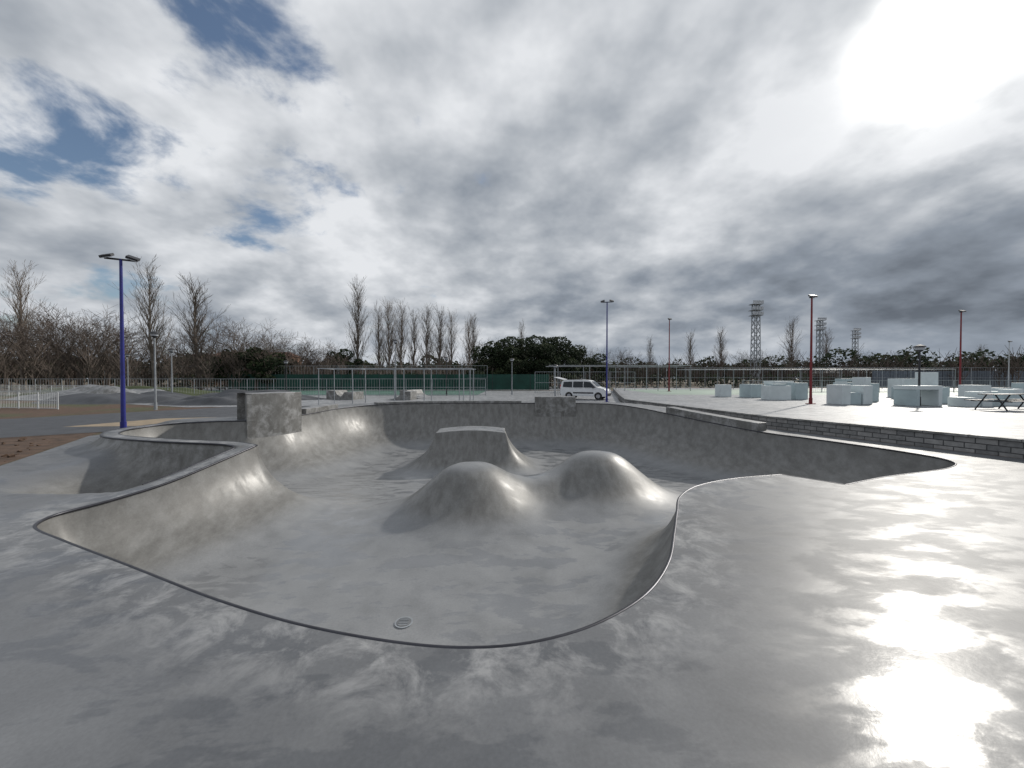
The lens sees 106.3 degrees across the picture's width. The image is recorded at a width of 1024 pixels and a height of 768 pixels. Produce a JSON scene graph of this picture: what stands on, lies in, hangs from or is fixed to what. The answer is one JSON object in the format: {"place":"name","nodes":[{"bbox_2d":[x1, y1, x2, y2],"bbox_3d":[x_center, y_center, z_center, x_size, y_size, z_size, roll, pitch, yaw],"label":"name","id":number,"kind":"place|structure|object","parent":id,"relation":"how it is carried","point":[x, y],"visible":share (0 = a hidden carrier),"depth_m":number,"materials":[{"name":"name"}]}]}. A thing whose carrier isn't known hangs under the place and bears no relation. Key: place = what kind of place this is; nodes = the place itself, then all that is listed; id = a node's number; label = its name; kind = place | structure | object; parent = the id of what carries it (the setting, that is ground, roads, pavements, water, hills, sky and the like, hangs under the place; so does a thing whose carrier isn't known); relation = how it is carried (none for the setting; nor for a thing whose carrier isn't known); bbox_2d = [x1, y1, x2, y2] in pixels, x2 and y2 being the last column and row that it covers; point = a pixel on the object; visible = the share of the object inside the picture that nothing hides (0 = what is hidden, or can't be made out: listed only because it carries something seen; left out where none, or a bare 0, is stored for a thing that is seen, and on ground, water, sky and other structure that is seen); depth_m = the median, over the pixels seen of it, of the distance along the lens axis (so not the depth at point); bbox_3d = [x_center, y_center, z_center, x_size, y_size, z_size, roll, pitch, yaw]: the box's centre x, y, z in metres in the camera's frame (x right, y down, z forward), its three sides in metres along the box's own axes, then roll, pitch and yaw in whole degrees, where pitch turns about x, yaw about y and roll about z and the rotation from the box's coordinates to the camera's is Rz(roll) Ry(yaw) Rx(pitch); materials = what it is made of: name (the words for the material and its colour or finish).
{"place":"outdoors","nodes":[
{"label":"outdoors","id":0,"kind":"place"},
{"bbox_2d":[67,417,210,426],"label":"tan pavement","id":1,"kind":"structure","parent":0,"point":[142,422],"depth_m":16.79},
{"bbox_2d":[0,406,308,437],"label":"asphalt path","id":2,"kind":"structure","parent":0,"point":[34,426],"depth_m":18.02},
{"bbox_2d":[205,390,486,394],"bbox_3d":[-32.000,1.153,53.024,56.000,0.001,18.000,0,1,0],"label":"green court","id":3,"kind":"object","parent":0,"point":[391,392],"visible":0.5,"depth_m":52.46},
{"bbox_2d":[197,386,559,389],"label":"sports court","id":4,"kind":"object","parent":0,"point":[551,388],"visible":0.17,"depth_m":66.33,"materials":[{"name":"concrete"}]},
{"bbox_2d":[165,272,231,389],"bbox_3d":[-52.413,-8.601,63.888,7.995,19.244,8.373,0,1,21],"label":"bare poplar tree","id":5,"kind":"object","parent":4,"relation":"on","point":[195,313],"visible":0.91,"depth_m":63.30,"materials":[{"name":"brown plant"}]},
{"bbox_2d":[206,349,243,380],"bbox_3d":[-47.180,-2.419,63.377,5.682,6.896,5.614,-1,1,-40],"label":"pine tree","id":6,"kind":"object","parent":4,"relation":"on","point":[218,376],"visible":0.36,"depth_m":62.62,"materials":[{"name":"green plant"}]},
{"bbox_2d":[171,315,282,365],"bbox_3d":[-49.402,-5.564,66.467,16.944,13.097,12.175,-1,1,-32],"label":"bare tree","id":7,"kind":"object","parent":4,"relation":"on","point":[208,350],"visible":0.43,"depth_m":64.99,"materials":[{"name":"brown plant"}]},
{"bbox_2d":[186,318,304,373],"bbox_3d":[-42.166,-5.182,63.640,15.151,12.421,16.884,0,1,27],"label":"bare tree","id":8,"kind":"object","parent":4,"relation":"on","point":[233,337],"visible":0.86,"depth_m":61.61,"materials":[{"name":"brown plant"}]},
{"bbox_2d":[234,332,315,370],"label":"bare tree","id":9,"kind":"object","parent":4,"relation":"on","point":[277,346],"visible":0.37,"depth_m":71.88,"materials":[{"name":"brown plant"}]},
{"bbox_2d":[270,352,296,373],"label":"tree","id":10,"kind":"object","parent":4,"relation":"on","point":[280,367],"visible":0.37,"depth_m":65.38,"materials":[{"name":"green plant"}]},
{"bbox_2d":[257,330,328,373],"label":"bare tree","id":11,"kind":"object","parent":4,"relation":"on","point":[282,350],"visible":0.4,"depth_m":75.16,"materials":[{"name":"brown plant"}]},
{"bbox_2d":[104,365,486,389],"bbox_3d":[-37.000,-1.006,63.992,66.190,4.024,0.066,0,1,3],"label":"fence","id":12,"kind":"object","parent":4,"relation":"on","point":[275,373],"visible":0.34,"depth_m":64.13,"materials":[{"name":"metal"}]},
{"bbox_2d":[228,374,548,389],"bbox_3d":[-20.000,-0.316,62.203,52.097,2.700,0.097,0,1,0],"label":"green windscreen fence","id":13,"kind":"object","parent":12,"relation":"attached to","point":[510,381],"visible":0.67,"depth_m":62.18,"materials":[{"name":"fabric"}]},
{"bbox_2d":[279,338,347,371],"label":"bare tree","id":14,"kind":"object","parent":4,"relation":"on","point":[311,354],"visible":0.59,"depth_m":77.94,"materials":[{"name":"brown plant"}]},
{"bbox_2d":[330,349,362,373],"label":"tree","id":15,"kind":"object","parent":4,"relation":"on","point":[351,365],"visible":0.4,"depth_m":75.27,"materials":[{"name":"green plant"}]},
{"bbox_2d":[343,277,376,373],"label":"bare poplar tree","id":16,"kind":"object","parent":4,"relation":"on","point":[357,317],"visible":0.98,"depth_m":79.73,"materials":[{"name":"brown plant"}]},
{"bbox_2d":[369,299,387,373],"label":"bare poplar tree","id":17,"kind":"object","parent":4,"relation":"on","point":[378,356],"visible":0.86,"depth_m":85.52,"materials":[{"name":"brown plant"}]},
{"bbox_2d":[378,296,402,373],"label":"bare poplar tree","id":18,"kind":"object","parent":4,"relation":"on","point":[390,343],"visible":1,"depth_m":83.79,"materials":[{"name":"brown plant"}]},
{"bbox_2d":[393,297,411,373],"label":"bare poplar tree","id":19,"kind":"object","parent":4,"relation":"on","point":[401,330],"visible":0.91,"depth_m":87.77,"materials":[{"name":"brown plant"}]},
{"bbox_2d":[404,308,421,372],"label":"bare poplar tree","id":20,"kind":"object","parent":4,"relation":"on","point":[415,333],"visible":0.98,"depth_m":87.73,"materials":[{"name":"brown plant"}]},
{"bbox_2d":[416,304,439,373],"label":"bare poplar tree","id":21,"kind":"object","parent":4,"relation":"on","point":[427,352],"visible":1,"depth_m":86.05,"materials":[{"name":"brown plant"}]},
{"bbox_2d":[437,311,466,373],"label":"bare poplar tree","id":22,"kind":"object","parent":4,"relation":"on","point":[451,335],"visible":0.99,"depth_m":88.01,"materials":[{"name":"brown plant"}]},
{"bbox_2d":[462,312,480,366],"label":"bare poplar tree","id":23,"kind":"object","parent":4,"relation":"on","point":[473,342],"visible":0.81,"depth_m":85.60,"materials":[{"name":"brown plant"}]},
{"bbox_2d":[466,345,491,373],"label":"tree","id":24,"kind":"object","parent":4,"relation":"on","point":[481,360],"visible":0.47,"depth_m":82.85,"materials":[{"name":"green plant"}]},
{"bbox_2d":[474,341,513,373],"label":"pine tree","id":25,"kind":"object","parent":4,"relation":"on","point":[491,352],"visible":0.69,"depth_m":77.09,"materials":[{"name":"green plant"}]},
{"bbox_2d":[488,336,532,373],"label":"pine tree","id":26,"kind":"object","parent":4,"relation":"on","point":[510,349],"visible":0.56,"depth_m":78.12,"materials":[{"name":"green plant"}]},
{"bbox_2d":[505,335,560,374],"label":"pine tree","id":27,"kind":"object","parent":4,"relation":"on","point":[534,366],"visible":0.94,"depth_m":73.98,"materials":[{"name":"green plant"}]},
{"bbox_2d":[537,336,583,387],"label":"pine tree","id":28,"kind":"object","parent":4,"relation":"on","point":[562,348],"visible":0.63,"depth_m":76.85,"materials":[{"name":"green plant"}]},
{"bbox_2d":[0,379,1020,465],"bbox_3d":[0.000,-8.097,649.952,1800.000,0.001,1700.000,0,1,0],"label":"ground","id":29,"kind":"structure","parent":0,"point":[62,410],"depth_m":26.07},
{"bbox_2d":[0,260,54,389],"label":"bare poplar tree","id":30,"kind":"object","parent":29,"relation":"on","point":[20,296],"visible":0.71,"depth_m":61.68,"materials":[{"name":"brown plant"}]},
{"bbox_2d":[0,391,58,408],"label":"white fence","id":31,"kind":"object","parent":29,"relation":"on","point":[32,400],"visible":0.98,"depth_m":24.89,"materials":[{"name":"metal"}]},
{"bbox_2d":[0,310,74,366],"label":"bare tree","id":32,"kind":"object","parent":29,"relation":"on","point":[1,335],"visible":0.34,"depth_m":55.41,"materials":[{"name":"brown plant"}]},
{"bbox_2d":[0,432,99,464],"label":"soil bed","id":33,"kind":"object","parent":29,"relation":"on","point":[8,447],"visible":1,"depth_m":11.71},
{"bbox_2d":[0,385,107,394],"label":"white fence","id":34,"kind":"object","parent":29,"relation":"on","point":[44,387],"visible":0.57,"depth_m":42.37,"materials":[{"name":"metal"}]},
{"bbox_2d":[0,305,118,386],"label":"bare tree","id":35,"kind":"object","parent":29,"relation":"on","point":[52,381],"visible":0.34,"depth_m":57.86,"materials":[{"name":"brown plant"}]},
{"bbox_2d":[2,311,128,386],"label":"bare tree","id":36,"kind":"object","parent":29,"relation":"on","point":[65,377],"visible":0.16,"depth_m":68.63,"materials":[{"name":"brown plant"}]},
{"bbox_2d":[0,299,161,386],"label":"bare tree","id":37,"kind":"object","parent":29,"relation":"on","point":[64,357],"visible":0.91,"depth_m":53.08,"materials":[{"name":"brown plant"}]},
{"bbox_2d":[44,307,165,384],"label":"bare tree","id":38,"kind":"object","parent":29,"relation":"on","point":[98,331],"visible":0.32,"depth_m":71.69,"materials":[{"name":"brown plant"}]},
{"bbox_2d":[5,386,218,395],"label":"grass verge","id":39,"kind":"object","parent":29,"relation":"on","point":[190,391],"depth_m":43.52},
{"bbox_2d":[50,312,180,386],"bbox_3d":[-62.607,-5.269,59.421,15.574,12.728,15.110,0,1,8],"label":"bare tree","id":40,"kind":"object","parent":29,"relation":"on","point":[116,344],"visible":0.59,"depth_m":59.55,"materials":[{"name":"brown plant"}]},
{"bbox_2d":[98,253,139,427],"bbox_3d":[-14.680,-1.564,14.441,1.071,6.678,0.444,0,1,-29],"label":"floodlight post","id":41,"kind":"object","parent":29,"relation":"on","point":[123,422],"visible":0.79,"depth_m":14.44,"materials":[{"name":"metal"}]},
{"bbox_2d":[66,324,175,385],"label":"bare tree","id":42,"kind":"object","parent":29,"relation":"on","point":[130,347],"visible":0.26,"depth_m":65.90,"materials":[{"name":"brown plant"}]},
{"bbox_2d":[108,255,177,386],"bbox_3d":[-54.216,-9.122,57.423,5.878,20.512,7.153,0,1,26],"label":"bare poplar tree","id":43,"kind":"object","parent":29,"relation":"on","point":[149,319],"visible":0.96,"depth_m":57.47,"materials":[{"name":"brown plant"}]},
{"bbox_2d":[149,331,159,409],"bbox_3d":[-22.300,-0.833,23.990,0.558,4.920,0.558,0,1,0],"label":"street lamp","id":44,"kind":"object","parent":29,"relation":"on","point":[154,334],"visible":0.97,"depth_m":23.96,"materials":[{"name":"metal"}]},
{"bbox_2d":[0,333,357,392],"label":"distant bare thicket","id":45,"kind":"object","parent":29,"relation":"on","point":[201,370],"visible":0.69,"depth_m":55.40,"materials":[{"name":"brown plant"}]},
{"bbox_2d":[133,326,227,385],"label":"bare tree","id":46,"kind":"object","parent":29,"relation":"on","point":[173,355],"visible":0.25,"depth_m":71.84,"materials":[{"name":"brown plant"}]},
{"bbox_2d":[0,379,485,395],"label":"fence","id":47,"kind":"object","parent":29,"relation":"on","point":[297,387],"visible":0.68,"depth_m":43.51,"materials":[{"name":"metal"}]},
{"bbox_2d":[232,347,279,389],"bbox_3d":[-41.166,-2.511,62.261,6.897,7.114,6.142,1,1,41],"label":"pine tree","id":48,"kind":"object","parent":29,"relation":"on","point":[258,368],"visible":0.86,"depth_m":61.16,"materials":[{"name":"green plant"}]},
{"bbox_2d":[136,391,620,406],"bbox_3d":[-12.000,1.316,43.026,56.000,0.001,34.000,0,1,0],"label":"paved area","id":49,"kind":"object","parent":29,"relation":"on","point":[522,396],"visible":0.25,"depth_m":37.23,"materials":[{"name":"concrete"}]},
{"bbox_2d":[5,384,164,399],"bbox_3d":[-40.000,0.737,38.016,18.000,1.406,8.000,0,1,0],"label":"pump track mound","id":50,"kind":"object","parent":49,"relation":"on","point":[91,388],"visible":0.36,"depth_m":36.12,"materials":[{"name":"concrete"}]},
{"bbox_2d":[33,391,190,403],"bbox_3d":[-33.000,1.086,33.021,14.000,0.862,8.000,0,1,0],"label":"pump track mound","id":51,"kind":"object","parent":49,"relation":"on","point":[113,398],"visible":0.69,"depth_m":30.76,"materials":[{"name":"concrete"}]},
{"bbox_2d":[150,393,236,405],"bbox_3d":[-23.000,1.118,30.021,10.000,0.892,5.200,0,1,0],"label":"pump track mound","id":52,"kind":"object","parent":49,"relation":"on","point":[228,399],"visible":0.48,"depth_m":28.30,"materials":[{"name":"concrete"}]},
{"bbox_2d":[198,389,325,399],"bbox_3d":[-24.000,0.942,36.019,14.000,1.058,6.000,0,1,0],"label":"pump track mound","id":53,"kind":"object","parent":49,"relation":"on","point":[305,397],"visible":0.36,"depth_m":35.18,"materials":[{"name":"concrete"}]},
{"bbox_2d":[328,391,363,399],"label":"skate ramp","id":54,"kind":"structure","parent":49,"relation":"on","point":[356,395],"depth_m":34.78,"materials":[{"name":"concrete"}]},
{"bbox_2d":[317,368,475,404],"bbox_3d":[-8.650,0.172,29.656,11.500,2.735,2.570,0,1,0],"label":"steel frame","id":55,"kind":"object","parent":49,"relation":"on","point":[403,369],"visible":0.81,"depth_m":28.40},
{"bbox_2d":[387,391,416,399],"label":"skate ramp","id":56,"kind":"structure","parent":49,"relation":"on","point":[408,395],"depth_m":34.43,"materials":[{"name":"concrete"}]},
{"bbox_2d":[554,377,610,399],"bbox_3d":[6.600,0.377,36.155,5.107,2.078,2.200,0,1,26],"label":"parked van","id":57,"kind":"object","parent":49,"relation":"on","point":[595,389],"visible":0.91,"depth_m":35.36,"materials":[{"name":"white metal"}]},
{"bbox_2d":[601,300,613,401],"bbox_3d":[7.892,-2.760,31.920,1.071,8.528,0.444,0,1,11],"label":"floodlight post","id":58,"kind":"object","parent":49,"relation":"on","point":[602,301],"visible":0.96,"depth_m":31.92,"materials":[{"name":"metal"}]},
{"bbox_2d":[546,365,691,390],"bbox_3d":[12.950,-0.513,47.998,17.100,3.535,4.070,0,1,0],"label":"steel frame","id":59,"kind":"object","parent":49,"relation":"on","point":[624,366],"visible":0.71,"depth_m":49.94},
{"bbox_2d":[428,303,447,373],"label":"bare poplar tree","id":60,"kind":"object","parent":29,"relation":"on","point":[439,344],"visible":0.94,"depth_m":89.67,"materials":[{"name":"brown plant"}]},
{"bbox_2d":[455,315,477,367],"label":"bare poplar tree","id":61,"kind":"object","parent":29,"relation":"on","point":[468,351],"visible":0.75,"depth_m":91.58,"materials":[{"name":"brown plant"}]},
{"bbox_2d":[157,371,851,388],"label":"hedge","id":62,"kind":"object","parent":29,"relation":"on","point":[181,384],"visible":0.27,"depth_m":69.29,"materials":[{"name":"green plant"}]},
{"bbox_2d":[0,401,1023,767],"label":"skate bowl","id":63,"kind":"object","parent":29,"relation":"on","point":[608,585],"visible":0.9,"depth_m":3.97,"materials":[{"name":"concrete"}]},
{"bbox_2d":[237,392,301,438],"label":"concrete block wall","id":64,"kind":"structure","parent":63,"relation":"on","point":[266,414],"depth_m":14.59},
{"bbox_2d":[302,404,337,415],"bbox_3d":[-9.102,1.445,17.956,0.656,0.845,2.766,0,1,3],"label":"concrete ledge","id":65,"kind":"object","parent":63,"relation":"on","point":[314,409],"visible":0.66,"depth_m":17.69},
{"bbox_2d":[394,616,412,628],"bbox_3d":[-1.430,3.159,5.080,0.238,0.042,0.238,0,1,0],"label":"drain cover","id":66,"kind":"object","parent":63,"relation":"on","point":[404,622],"visible":1,"depth_m":5.05,"materials":[{"name":"metal"}]},
{"bbox_2d":[374,400,520,405],"bbox_3d":[-3.690,1.380,22.984,8.626,0.716,1.308,0,1,-11],"label":"concrete extension","id":67,"kind":"object","parent":63,"relation":"on","point":[464,401],"visible":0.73,"depth_m":23.03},
{"bbox_2d":[535,396,575,416],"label":"concrete block wall","id":68,"kind":"structure","parent":63,"relation":"on","point":[555,406],"depth_m":22.81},
{"bbox_2d":[666,407,766,432],"bbox_3d":[8.520,1.724,16.530,0.532,1.171,4.648,0,1,-21],"label":"concrete extension","id":69,"kind":"object","parent":63,"relation":"on","point":[730,421],"visible":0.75,"depth_m":15.87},
{"bbox_2d":[0,345,1023,389],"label":"distant bare thicket","id":70,"kind":"object","parent":29,"relation":"on","point":[1013,368],"visible":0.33,"depth_m":82.49,"materials":[{"name":"brown plant"}]},
{"bbox_2d":[1,345,1023,385],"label":"distant trees","id":71,"kind":"object","parent":29,"relation":"on","point":[924,359],"visible":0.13,"depth_m":102.14,"materials":[{"name":"green plant"}]},
{"bbox_2d":[557,344,595,379],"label":"pine tree","id":72,"kind":"object","parent":29,"relation":"on","point":[586,360],"visible":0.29,"depth_m":83.44,"materials":[{"name":"green plant"}]},
{"bbox_2d":[585,353,614,384],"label":"pine tree","id":73,"kind":"object","parent":29,"relation":"on","point":[599,370],"visible":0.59,"depth_m":98.60,"materials":[{"name":"green plant"}]},
{"bbox_2d":[608,348,650,375],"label":"bare tree","id":74,"kind":"object","parent":29,"relation":"on","point":[628,361],"visible":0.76,"depth_m":113.01,"materials":[{"name":"brown plant"}]},
{"bbox_2d":[684,332,696,382],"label":"bare poplar tree","id":75,"kind":"object","parent":29,"relation":"on","point":[689,355],"visible":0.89,"depth_m":109.52,"materials":[{"name":"brown plant"}]},
{"bbox_2d":[713,327,727,379],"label":"bare poplar tree","id":76,"kind":"object","parent":29,"relation":"on","point":[721,349],"visible":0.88,"depth_m":109.67,"materials":[{"name":"brown plant"}]},
{"bbox_2d":[775,318,803,379],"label":"bare poplar tree","id":77,"kind":"object","parent":29,"relation":"on","point":[791,349],"visible":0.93,"depth_m":99.44,"materials":[{"name":"brown plant"}]},
{"bbox_2d":[608,367,1019,387],"bbox_3d":[62.500,-1.008,60.992,95.088,3.222,0.068,0,1,-1],"label":"fence","id":78,"kind":"object","parent":29,"relation":"on","point":[787,372],"visible":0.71,"depth_m":60.54,"materials":[{"name":"metal"}]},
{"bbox_2d":[679,369,955,388],"bbox_3d":[42.000,-0.456,53.999,36.070,3.235,4.070,0,1,0],"label":"steel frame","id":79,"kind":"object","parent":29,"relation":"on","point":[822,373],"visible":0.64,"depth_m":53.50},
{"bbox_2d":[613,389,1023,458],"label":"block retaining wall","id":80,"kind":"structure","parent":29,"relation":"on","point":[1013,449],"depth_m":11.75,"materials":[{"name":"concrete"}]},
{"bbox_2d":[613,388,1023,441],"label":"wall coping","id":81,"kind":"object","parent":80,"relation":"on","point":[1003,438],"depth_m":12.62,"materials":[{"name":"concrete"}]},
{"bbox_2d":[815,318,826,366],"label":"lattice light tower","id":82,"kind":"structure","parent":29,"relation":"on","point":[820,328],"depth_m":109.22,"materials":[{"name":"metal"}]},
{"bbox_2d":[872,370,1023,387],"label":"grey windscreen fence","id":83,"kind":"object","parent":29,"relation":"on","point":[943,375],"visible":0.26,"depth_m":64.51,"materials":[{"name":"metal"}]},
{"bbox_2d":[0,0,1023,378],"label":"sky","id":84,"kind":"structure","parent":0,"point":[507,164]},
{"bbox_2d":[750,300,763,383],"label":"lattice light tower","id":85,"kind":"structure","parent":0,"point":[756,308],"depth_m":89.22,"materials":[{"name":"metal"}]},
{"bbox_2d":[616,388,1023,437],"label":"plaza","id":86,"kind":"structure","parent":0,"point":[993,421],"depth_m":17.79,"materials":[{"name":"concrete"}]},
{"bbox_2d":[715,384,731,396],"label":"parkour block","id":87,"kind":"structure","parent":86,"relation":"on","point":[723,390],"depth_m":31.57,"materials":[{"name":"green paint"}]},
{"bbox_2d":[739,384,762,397],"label":"parkour block","id":88,"kind":"structure","parent":86,"relation":"on","point":[750,390],"depth_m":30.48,"materials":[{"name":"green paint"}]},
{"bbox_2d":[761,384,790,399],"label":"parkour block","id":89,"kind":"structure","parent":86,"relation":"on","point":[775,391],"depth_m":27.05,"materials":[{"name":"green paint"}]},
{"bbox_2d":[623,389,957,394],"bbox_3d":[42.000,0.878,43.019,56.000,0.001,18.000,0,1,0],"label":"colour court","id":90,"kind":"object","parent":86,"relation":"on","point":[703,391],"visible":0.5,"depth_m":44.09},
{"bbox_2d":[742,380,1019,392],"bbox_3d":[59.500,0.221,43.009,71.319,1.322,0.069,0,1,-5],"label":"fence","id":91,"kind":"object","parent":90,"relation":"on","point":[815,386],"visible":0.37,"depth_m":41.32,"materials":[{"name":"metal"}]},
{"bbox_2d":[787,383,807,399],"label":"parkour block","id":92,"kind":"structure","parent":86,"relation":"on","point":[799,391],"depth_m":27.57,"materials":[{"name":"green paint"}]},
{"bbox_2d":[805,295,817,403],"bbox_3d":[17.900,-2.073,22.938,0.360,6.534,0.425,0,1,0],"label":"floodlight post","id":93,"kind":"object","parent":86,"relation":"on","point":[811,347],"visible":0.99,"depth_m":22.93,"materials":[{"name":"metal"}]},
{"bbox_2d":[826,385,872,404],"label":"parkour block","id":94,"kind":"structure","parent":86,"relation":"on","point":[848,394],"depth_m":22.45,"materials":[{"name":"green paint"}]},
{"bbox_2d":[852,377,878,401],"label":"parkour block","id":95,"kind":"structure","parent":86,"relation":"on","point":[866,381],"depth_m":25.13,"materials":[{"name":"green paint"}]},
{"bbox_2d":[887,379,903,396],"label":"parkour block","id":96,"kind":"structure","parent":86,"relation":"on","point":[891,382],"depth_m":31.18,"materials":[{"name":"green paint"}]},
{"bbox_2d":[893,385,942,405],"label":"parkour block","id":97,"kind":"structure","parent":86,"relation":"on","point":[908,395],"depth_m":21.40,"materials":[{"name":"green paint"}]},
{"bbox_2d":[913,344,925,405],"bbox_3d":[22.800,-0.494,21.495,0.558,3.420,0.558,0,1,0],"label":"street lamp","id":98,"kind":"object","parent":86,"relation":"on","point":[920,348],"visible":0.88,"depth_m":21.45,"materials":[{"name":"metal"}]},
{"bbox_2d":[915,372,949,403],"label":"parkour block","id":99,"kind":"structure","parent":86,"relation":"on","point":[929,378],"depth_m":23.70,"materials":[{"name":"green paint"}]},
{"bbox_2d":[958,310,965,384],"bbox_3d":[38.500,-2.654,32.930,0.360,7.384,0.425,0,1,0],"label":"floodlight post","id":100,"kind":"object","parent":86,"relation":"on","point":[960,351],"visible":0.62,"depth_m":32.92,"materials":[{"name":"metal"}]},
{"bbox_2d":[947,391,1004,406],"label":"parkour block","id":101,"kind":"structure","parent":86,"relation":"on","point":[957,401],"depth_m":20.65,"materials":[{"name":"green paint"}]},
{"bbox_2d":[958,385,997,396],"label":"parkour block","id":102,"kind":"structure","parent":86,"relation":"on","point":[978,388],"depth_m":24.24,"materials":[{"name":"green paint"}]},
{"bbox_2d":[964,393,1023,410],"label":"picnic table","id":103,"kind":"object","parent":86,"relation":"on","point":[999,400],"visible":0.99,"depth_m":18.63,"materials":[{"name":"metal"}]},
{"bbox_2d":[993,389,1023,405],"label":"parkour block","id":104,"kind":"structure","parent":86,"relation":"on","point":[1010,391],"depth_m":21.36,"materials":[{"name":"green paint"}]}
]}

